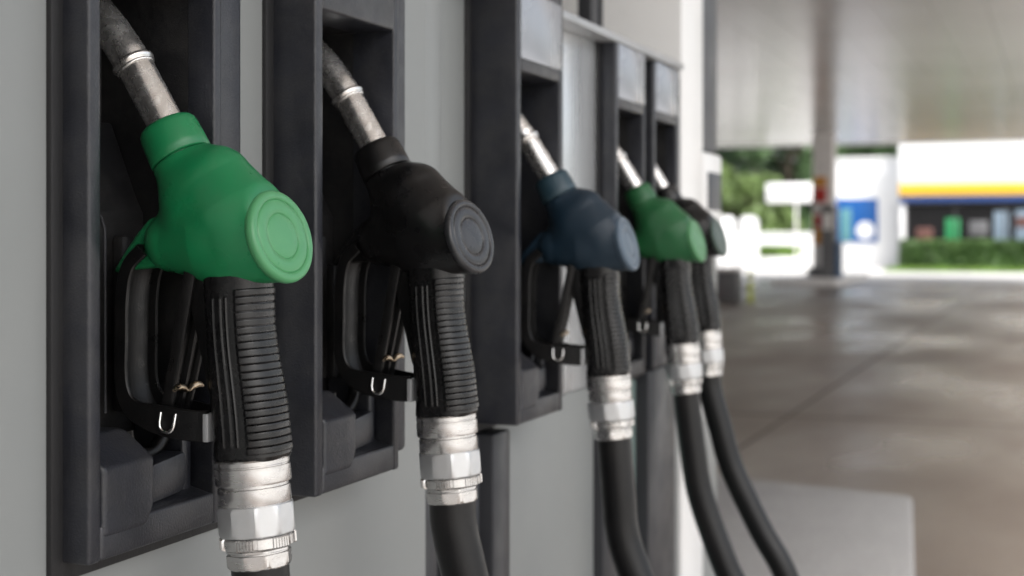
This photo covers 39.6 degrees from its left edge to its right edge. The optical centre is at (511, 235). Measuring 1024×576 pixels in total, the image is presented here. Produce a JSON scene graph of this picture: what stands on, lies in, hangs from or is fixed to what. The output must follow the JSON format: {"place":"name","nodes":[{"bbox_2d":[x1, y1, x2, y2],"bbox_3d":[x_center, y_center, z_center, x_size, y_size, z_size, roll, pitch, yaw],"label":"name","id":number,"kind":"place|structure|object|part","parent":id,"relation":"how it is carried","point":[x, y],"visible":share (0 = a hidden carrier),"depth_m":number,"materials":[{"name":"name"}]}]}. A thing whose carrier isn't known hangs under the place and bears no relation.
{"place":"outdoors","nodes":[
{"label":"outdoors","id":0,"kind":"place"},
{"bbox_2d":[717,216,734,266],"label":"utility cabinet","id":1,"kind":"object","parent":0,"point":[728,226],"visible":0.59,"depth_m":50.90,"materials":[{"name":"white metal"}]},
{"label":"door","id":2,"kind":"part","parent":1,"relation":"part of","materials":[{"name":"white metal"}]},
{"bbox_2d":[740,216,758,268],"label":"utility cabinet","id":3,"kind":"object","parent":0,"point":[749,242],"visible":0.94,"depth_m":50.62,"materials":[{"name":"white metal"}]},
{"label":"door","id":4,"kind":"part","parent":3,"relation":"part of","materials":[{"name":"white metal"}]},
{"bbox_2d":[735,232,812,266],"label":"garden wall","id":5,"kind":"structure","parent":0,"point":[805,240],"depth_m":54.05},
{"bbox_2d":[736,145,859,173],"label":"sky","id":6,"kind":"structure","parent":0,"point":[848,145],"materials":[{"name":"white"}]},
{"bbox_2d":[717,280,1023,575],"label":"forecourt","id":7,"kind":"structure","parent":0,"point":[961,486],"depth_m":10.35,"materials":[{"name":"concrete"}]},
{"bbox_2d":[717,267,743,301],"bbox_3d":[3.953,0.890,25.921,0.460,0.620,0.440,0,0,21],"label":"litter bin","id":8,"kind":"object","parent":7,"relation":"on","point":[729,284],"visible":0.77,"depth_m":25.73,"materials":[{"name":"grey metal"}]},
{"bbox_2d":[746,271,753,301],"bbox_3d":[4.317,0.920,25.780,0.140,0.560,0.140,0,0,21],"label":"bollard","id":9,"kind":"object","parent":7,"relation":"on","point":[749,286],"visible":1,"depth_m":25.73,"materials":[{"name":"yellow paint"}]},
{"bbox_2d":[717,476,914,575],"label":"pump island","id":10,"kind":"structure","parent":7,"relation":"on","point":[823,531],"depth_m":5.08,"materials":[{"name":"concrete"}]},
{"bbox_2d":[0,0,440,575],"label":"fuel dispenser","id":11,"kind":"object","parent":10,"relation":"on","point":[94,480],"visible":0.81,"depth_m":1.24,"materials":[{"name":"plastic"}]},
{"bbox_2d":[100,0,312,571],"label":"fuel nozzle","id":12,"kind":"object","parent":11,"relation":"attached to","point":[225,232],"visible":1,"depth_m":1.14,"materials":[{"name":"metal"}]},
{"bbox_2d":[231,564,289,575],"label":"fuel hose","id":13,"kind":"object","parent":11,"relation":"attached to","point":[283,571],"visible":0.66,"depth_m":1.13,"materials":[{"name":"black rubber"}]},
{"bbox_2d":[322,40,493,505],"bbox_3d":[-0.124,0.031,1.461,0.209,0.476,0.083,0,0,24],"label":"fuel nozzle","id":14,"kind":"object","parent":11,"relation":"attached to","point":[423,232],"visible":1,"depth_m":1.42,"materials":[{"name":"black plastic"}]},
{"bbox_2d":[429,501,488,575],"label":"fuel hose","id":15,"kind":"object","parent":11,"relation":"attached to","point":[457,541],"visible":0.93,"depth_m":1.41,"materials":[{"name":"black rubber"}]},
{"bbox_2d":[437,0,683,575],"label":"fuel dispenser","id":16,"kind":"object","parent":10,"relation":"on","point":[584,92],"visible":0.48,"depth_m":2.07,"materials":[{"name":"plastic"}]},
{"bbox_2d":[521,113,639,440],"bbox_3d":[0.070,0.041,1.966,0.209,0.476,0.083,0,0,14],"label":"fuel nozzle","id":17,"kind":"object","parent":16,"relation":"attached to","point":[587,239],"visible":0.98,"depth_m":1.93,"materials":[{"name":"blue plastic"}]},
{"bbox_2d":[597,438,653,575],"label":"fuel hose","id":18,"kind":"object","parent":16,"relation":"attached to","point":[621,527],"visible":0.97,"depth_m":1.93,"materials":[{"name":"black rubber"}]},
{"bbox_2d":[618,145,705,394],"bbox_3d":[0.236,0.039,2.510,0.209,0.476,0.083,0,0,16],"label":"fuel nozzle","id":19,"kind":"object","parent":16,"relation":"attached to","point":[670,239],"visible":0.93,"depth_m":2.47,"materials":[{"name":"green plastic"}]},
{"bbox_2d":[656,164,726,376],"bbox_3d":[0.310,0.033,2.754,0.209,0.476,0.083,0,0,17],"label":"fuel nozzle","id":20,"kind":"object","parent":16,"relation":"attached to","point":[711,354],"visible":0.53,"depth_m":2.71,"materials":[{"name":"black plastic"}]},
{"bbox_2d":[673,392,744,575],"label":"fuel hose","id":21,"kind":"object","parent":16,"relation":"attached to","point":[715,538],"visible":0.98,"depth_m":2.46,"materials":[{"name":"black rubber"}]},
{"bbox_2d":[700,375,798,575],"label":"fuel hose","id":22,"kind":"object","parent":16,"relation":"attached to","point":[770,546],"visible":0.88,"depth_m":2.69,"materials":[{"name":"black rubber"}]},
{"bbox_2d":[562,0,702,575],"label":"canopy column","id":23,"kind":"structure","parent":10,"relation":"on","point":[672,29],"depth_m":3.15,"materials":[{"name":"white metal"}]},
{"bbox_2d":[717,0,1023,147],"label":"canopy","id":24,"kind":"object","parent":23,"relation":"on","point":[794,73],"visible":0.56,"depth_m":22.66,"materials":[{"name":"white metal"}]},
{"bbox_2d":[703,0,720,575],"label":"service pillar","id":25,"kind":"structure","parent":10,"relation":"on","point":[711,183],"depth_m":3.39,"materials":[{"name":"white metal"}]},
{"bbox_2d":[770,273,868,286],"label":"island","id":26,"kind":"structure","parent":7,"relation":"on","point":[806,280],"depth_m":33.80,"materials":[{"name":"grey paint"}]},
{"bbox_2d":[807,132,835,276],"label":"canopy column","id":27,"kind":"structure","parent":26,"relation":"on","point":[824,168],"depth_m":35.89,"materials":[{"name":"grey metal"}]},
{"bbox_2d":[821,205,842,277],"bbox_3d":[7.885,0.145,35.052,0.440,1.790,0.730,0,0,21],"label":"fuel dispenser","id":28,"kind":"object","parent":26,"relation":"on","point":[831,256],"visible":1,"depth_m":34.76,"materials":[{"name":"grey paint"}]},
{"bbox_2d":[722,283,1023,449],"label":"joint lines","id":29,"kind":"object","parent":7,"relation":"on","point":[785,417],"visible":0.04,"depth_m":12.35,"materials":[{"name":"grey"}]},
{"bbox_2d":[742,267,1023,282],"bbox_3d":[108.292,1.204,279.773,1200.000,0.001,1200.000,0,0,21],"label":"ground","id":30,"kind":"structure","parent":0,"point":[877,274],"depth_m":43.00,"materials":[{"name":"concrete"}]},
{"bbox_2d":[721,160,740,231],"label":"broadleaf tree","id":31,"kind":"object","parent":30,"relation":"on","point":[728,174],"visible":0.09,"depth_m":71.60,"materials":[{"name":"green plant"}]},
{"bbox_2d":[713,147,759,167],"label":"broadleaf tree","id":32,"kind":"object","parent":30,"relation":"on","point":[727,153],"visible":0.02,"depth_m":81.12,"materials":[{"name":"green plant"}]},
{"bbox_2d":[721,173,805,231],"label":"broadleaf tree","id":33,"kind":"object","parent":30,"relation":"on","point":[744,194],"visible":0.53,"depth_m":69.55,"materials":[{"name":"green plant"}]},
{"bbox_2d":[715,146,812,224],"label":"broadleaf tree","id":34,"kind":"object","parent":30,"relation":"on","point":[773,165],"visible":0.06,"depth_m":81.77,"materials":[{"name":"green plant"}]},
{"bbox_2d":[759,257,800,268],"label":"planter edge","id":35,"kind":"object","parent":30,"relation":"on","point":[776,262],"visible":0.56,"depth_m":51.38,"materials":[{"name":"white concrete"}]},
{"bbox_2d":[759,244,802,259],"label":"shrub bed","id":36,"kind":"object","parent":30,"relation":"on","point":[773,250],"visible":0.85,"depth_m":51.62,"materials":[{"name":"green plant"}]},
{"bbox_2d":[766,183,811,269],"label":"sign board","id":37,"kind":"object","parent":30,"relation":"on","point":[795,193],"visible":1,"depth_m":49.77,"materials":[{"name":"grey paint"}]},
{"bbox_2d":[733,145,848,231],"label":"broadleaf tree","id":38,"kind":"object","parent":30,"relation":"on","point":[805,172],"visible":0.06,"depth_m":78.56,"materials":[{"name":"green plant"}]},
{"bbox_2d":[803,145,871,231],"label":"broadleaf tree","id":39,"kind":"object","parent":30,"relation":"on","point":[854,146],"depth_m":82.09,"materials":[{"name":"green plant"}]},
{"bbox_2d":[809,144,898,178],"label":"broadleaf tree","id":40,"kind":"object","parent":30,"relation":"on","point":[892,150],"visible":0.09,"depth_m":79.66,"materials":[{"name":"green plant"}]},
{"bbox_2d":[836,157,900,266],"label":"shop annex","id":41,"kind":"object","parent":30,"relation":"on","point":[868,203],"visible":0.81,"depth_m":54.71,"materials":[{"name":"white paint"}]},
{"bbox_2d":[897,238,1023,268],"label":"hedge","id":42,"kind":"object","parent":30,"relation":"on","point":[970,253],"visible":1,"depth_m":49.91,"materials":[{"name":"green plant"}]},
{"bbox_2d":[883,266,1023,271],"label":"grass","id":43,"kind":"structure","parent":0,"point":[957,269],"depth_m":47.35,"materials":[{"name":"green plant"}]},
{"bbox_2d":[899,142,1023,260],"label":"shop building","id":44,"kind":"structure","parent":0,"point":[963,191],"depth_m":52.52,"materials":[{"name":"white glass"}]},
{"bbox_2d":[906,204,953,239],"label":"window","id":45,"kind":"structure","parent":44,"relation":"in","point":[934,216],"depth_m":53.05,"materials":[{"name":"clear glass"}]},
{"bbox_2d":[954,203,1002,239],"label":"window","id":46,"kind":"structure","parent":44,"relation":"in","point":[967,212],"depth_m":52.47,"materials":[{"name":"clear glass"}]},
{"bbox_2d":[1003,203,1023,239],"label":"window","id":47,"kind":"structure","parent":44,"relation":"in","point":[1011,208],"depth_m":52.01,"materials":[{"name":"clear glass"}]}
]}

